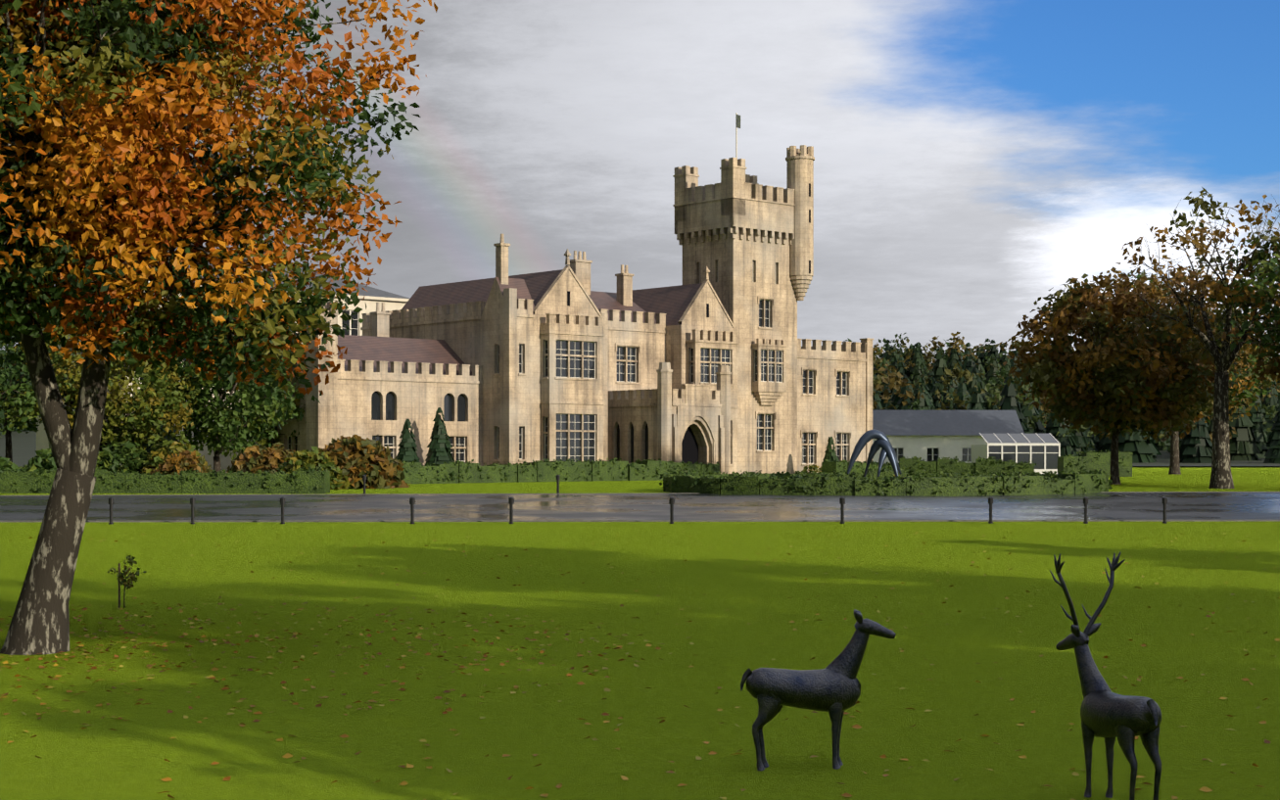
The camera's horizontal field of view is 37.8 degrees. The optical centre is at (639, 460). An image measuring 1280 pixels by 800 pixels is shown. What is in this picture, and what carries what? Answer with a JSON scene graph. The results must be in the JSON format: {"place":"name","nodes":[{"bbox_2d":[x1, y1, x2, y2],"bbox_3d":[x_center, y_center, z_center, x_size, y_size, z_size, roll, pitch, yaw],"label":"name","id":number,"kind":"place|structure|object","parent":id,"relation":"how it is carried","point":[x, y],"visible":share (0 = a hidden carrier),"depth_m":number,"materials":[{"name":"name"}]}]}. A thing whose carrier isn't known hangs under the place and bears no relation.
{"place":"outdoors","nodes":[
{"label":"outdoors","id":0,"kind":"place"},
{"bbox_2d":[0,466,1279,799],"bbox_3d":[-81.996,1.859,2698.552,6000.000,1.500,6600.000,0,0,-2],"label":"lawn","id":1,"kind":"structure","parent":0,"point":[719,593],"depth_m":24.36,"materials":[{"name":"green plant"}]},
{"bbox_2d":[0,335,73,462],"bbox_3d":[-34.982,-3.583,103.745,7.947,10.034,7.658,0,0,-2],"label":"cottonwood tree","id":2,"kind":"object","parent":1,"relation":"on","point":[8,437],"visible":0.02,"depth_m":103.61,"materials":[{"name":"green plant"}]},
{"bbox_2d":[0,296,200,452],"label":"tree","id":3,"kind":"object","parent":1,"relation":"on","point":[140,409],"visible":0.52,"depth_m":93.47,"materials":[{"name":"green plant"}]},
{"bbox_2d":[107,554,145,608],"bbox_3d":[-8.646,2.180,31.502,0.533,1.206,0.490,0,0,34],"label":"sapling","id":4,"kind":"object","parent":1,"relation":"on","point":[122,576],"visible":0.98,"depth_m":31.50,"materials":[{"name":"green plant"}]},
{"bbox_2d":[142,379,179,455],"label":"tree","id":5,"kind":"object","parent":1,"relation":"on","point":[148,449],"depth_m":106.18,"materials":[{"name":"green plant"}]},
{"bbox_2d":[0,466,330,493],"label":"drive hedge","id":6,"kind":"object","parent":1,"relation":"on","point":[309,480],"visible":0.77,"depth_m":81.25,"materials":[{"name":"green plant"}]},
{"bbox_2d":[129,311,298,473],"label":"tree","id":7,"kind":"object","parent":1,"relation":"on","point":[225,428],"visible":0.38,"depth_m":97.80,"materials":[{"name":"green plant"}]},
{"bbox_2d":[0,0,437,655],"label":"tree","id":8,"kind":"object","parent":1,"relation":"on","point":[116,198],"visible":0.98,"depth_m":23.94,"materials":[{"name":"orange plant"}]},
{"bbox_2d":[36,281,409,473],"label":"hotel block","id":9,"kind":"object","parent":1,"relation":"on","point":[391,304],"visible":0.02,"depth_m":126.83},
{"bbox_2d":[188,262,409,298],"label":"roof","id":10,"kind":"structure","parent":9,"relation":"attached to","point":[372,292],"depth_m":130.50,"materials":[{"name":"grey"}]},
{"bbox_2d":[226,306,306,448],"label":"tree","id":11,"kind":"object","parent":1,"relation":"on","point":[275,440],"visible":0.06,"depth_m":109.77,"materials":[{"name":"green plant"}]},
{"bbox_2d":[395,419,419,462],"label":"conical evergreen","id":12,"kind":"object","parent":1,"relation":"on","point":[407,446],"visible":0.58,"depth_m":107.10,"materials":[{"name":"green plant"}]},
{"bbox_2d":[0,434,878,489],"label":"shrubs","id":13,"kind":"object","parent":1,"relation":"on","point":[347,462],"visible":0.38,"depth_m":88.29,"materials":[{"name":"green plant"}]},
{"bbox_2d":[425,407,455,466],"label":"conical evergreen","id":14,"kind":"object","parent":1,"relation":"on","point":[439,447],"visible":0.71,"depth_m":109.09,"materials":[{"name":"green plant"}]},
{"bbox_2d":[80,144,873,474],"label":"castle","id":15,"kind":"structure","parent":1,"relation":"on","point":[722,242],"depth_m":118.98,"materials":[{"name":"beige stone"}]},
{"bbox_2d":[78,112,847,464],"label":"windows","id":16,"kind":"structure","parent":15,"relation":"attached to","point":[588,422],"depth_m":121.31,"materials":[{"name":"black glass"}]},
{"bbox_2d":[303,269,702,376],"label":"castle roofs","id":17,"kind":"structure","parent":15,"relation":"attached to","point":[673,303],"depth_m":118.58,"materials":[{"name":"tile"}]},
{"bbox_2d":[567,183,810,464],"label":"castle recess","id":18,"kind":"object","parent":15,"relation":"attached to","point":[689,450],"visible":0.44,"depth_m":118.33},
{"bbox_2d":[736,114,740,128],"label":"flag","id":19,"kind":"object","parent":15,"relation":"attached to","point":[737,121],"visible":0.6,"depth_m":128.43,"materials":[{"name":"green fabric"}]},
{"bbox_2d":[398,457,719,484],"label":"hedge","id":20,"kind":"object","parent":1,"relation":"on","point":[546,470],"visible":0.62,"depth_m":101.06,"materials":[{"name":"green plant"}]},
{"bbox_2d":[108,474,1167,524],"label":"fence posts","id":21,"kind":"object","parent":1,"relation":"on","point":[671,500],"visible":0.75,"depth_m":58.00,"materials":[{"name":"black metal"}]},
{"bbox_2d":[0,530,1279,799],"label":"fallen leaves","id":22,"kind":"object","parent":1,"relation":"on","point":[558,785],"visible":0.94,"depth_m":23.23,"materials":[{"name":"plant"}]},
{"bbox_2d":[0,491,1279,521],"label":"driveway kerb","id":23,"kind":"structure","parent":1,"relation":"on","point":[679,520],"depth_m":59.29,"materials":[{"name":"stone"}]},
{"bbox_2d":[740,609,896,770],"bbox_3d":[1.506,1.947,15.858,1.329,1.342,0.318,0,0,-7],"label":"deer doe statue","id":24,"kind":"object","parent":1,"relation":"on","point":[832,688],"visible":0.98,"depth_m":15.76,"materials":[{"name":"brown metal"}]},
{"bbox_2d":[820,436,839,467],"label":"conical evergreen","id":25,"kind":"object","parent":1,"relation":"on","point":[829,454],"visible":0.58,"depth_m":126.03,"materials":[{"name":"green plant"}]},
{"bbox_2d":[821,459,962,474],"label":"hedge","id":26,"kind":"object","parent":1,"relation":"on","point":[829,466],"visible":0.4,"depth_m":116.62,"materials":[{"name":"green plant"}]},
{"bbox_2d":[899,456,1036,474],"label":"hedge","id":27,"kind":"object","parent":1,"relation":"on","point":[990,464],"visible":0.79,"depth_m":120.01,"materials":[{"name":"green plant"}]},
{"bbox_2d":[893,432,1060,474],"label":"outbuilding frames","id":28,"kind":"structure","parent":1,"relation":"on","point":[980,450],"depth_m":146.82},
{"bbox_2d":[894,433,1059,469],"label":"window glass","id":29,"kind":"object","parent":28,"relation":"in","point":[1051,460],"visible":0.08,"depth_m":146.88,"materials":[{"name":"glass"}]},
{"bbox_2d":[1057,449,1133,476],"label":"dark hedge","id":30,"kind":"object","parent":1,"relation":"on","point":[1093,460],"visible":0.71,"depth_m":128.00,"materials":[{"name":"green plant"}]},
{"bbox_2d":[1049,551,1161,799],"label":"deer stag statue","id":31,"kind":"object","parent":1,"relation":"on","point":[1108,715],"visible":1,"depth_m":14.31,"materials":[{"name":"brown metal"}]},
{"bbox_2d":[1000,266,1231,484],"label":"tree","id":32,"kind":"object","parent":1,"relation":"on","point":[1102,370],"visible":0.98,"depth_m":93.71,"materials":[{"name":"brown plant"}]},
{"bbox_2d":[1073,261,1278,474],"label":"tree","id":33,"kind":"object","parent":1,"relation":"on","point":[1251,382],"visible":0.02,"depth_m":149.07,"materials":[{"name":"plant"}]},
{"bbox_2d":[1113,188,1279,488],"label":"tree","id":34,"kind":"object","parent":1,"relation":"on","point":[1221,474],"visible":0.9,"depth_m":88.36,"materials":[{"name":"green plant"}]},
{"bbox_2d":[1209,230,1279,381],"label":"tree","id":35,"kind":"object","parent":1,"relation":"on","point":[1262,284],"visible":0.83,"depth_m":85.79,"materials":[{"name":"green plant"}]},
{"bbox_2d":[0,492,1279,521],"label":"driveway","id":36,"kind":"structure","parent":0,"point":[1070,506],"depth_m":68.24,"materials":[{"name":"grey asphalt"}]},
{"bbox_2d":[0,331,1279,467],"bbox_3d":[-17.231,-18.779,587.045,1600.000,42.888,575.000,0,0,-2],"label":"woodland","id":37,"kind":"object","parent":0,"point":[954,377],"depth_m":385.61,"materials":[{"name":"green plant"}]},
{"bbox_2d":[1,0,1279,360],"label":"sky","id":38,"kind":"structure","parent":0,"point":[974,159],"materials":[{"name":"white"}]},
{"bbox_2d":[872,435,988,463],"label":"outbuilding walls","id":39,"kind":"structure","parent":0,"point":[950,447],"depth_m":168.69,"materials":[{"name":"paint"}]},
{"bbox_2d":[872,410,1024,435],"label":"outbuilding roof","id":40,"kind":"structure","parent":39,"relation":"on","point":[930,422],"depth_m":170.31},
{"label":"lawn bed","id":41,"kind":"structure","parent":0,"visible":0},
{"bbox_2d":[774,474,942,479],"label":"bed shrubs","id":42,"kind":"object","parent":41,"relation":"on","point":[797,476],"visible":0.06,"depth_m":84.23,"materials":[{"name":"green plant"}]},
{"bbox_2d":[659,467,1112,495],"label":"hedge","id":43,"kind":"object","parent":41,"relation":"on","point":[928,483],"visible":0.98,"depth_m":79.63,"materials":[{"name":"green plant"}]},
{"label":"sculpture plinth","id":44,"kind":"object","parent":41,"relation":"on","visible":0},
{"bbox_2d":[847,428,901,478],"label":"sculpture fins","id":45,"kind":"object","parent":44,"relation":"on","point":[882,442],"visible":0.92,"depth_m":84.00,"materials":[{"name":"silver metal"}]}
]}

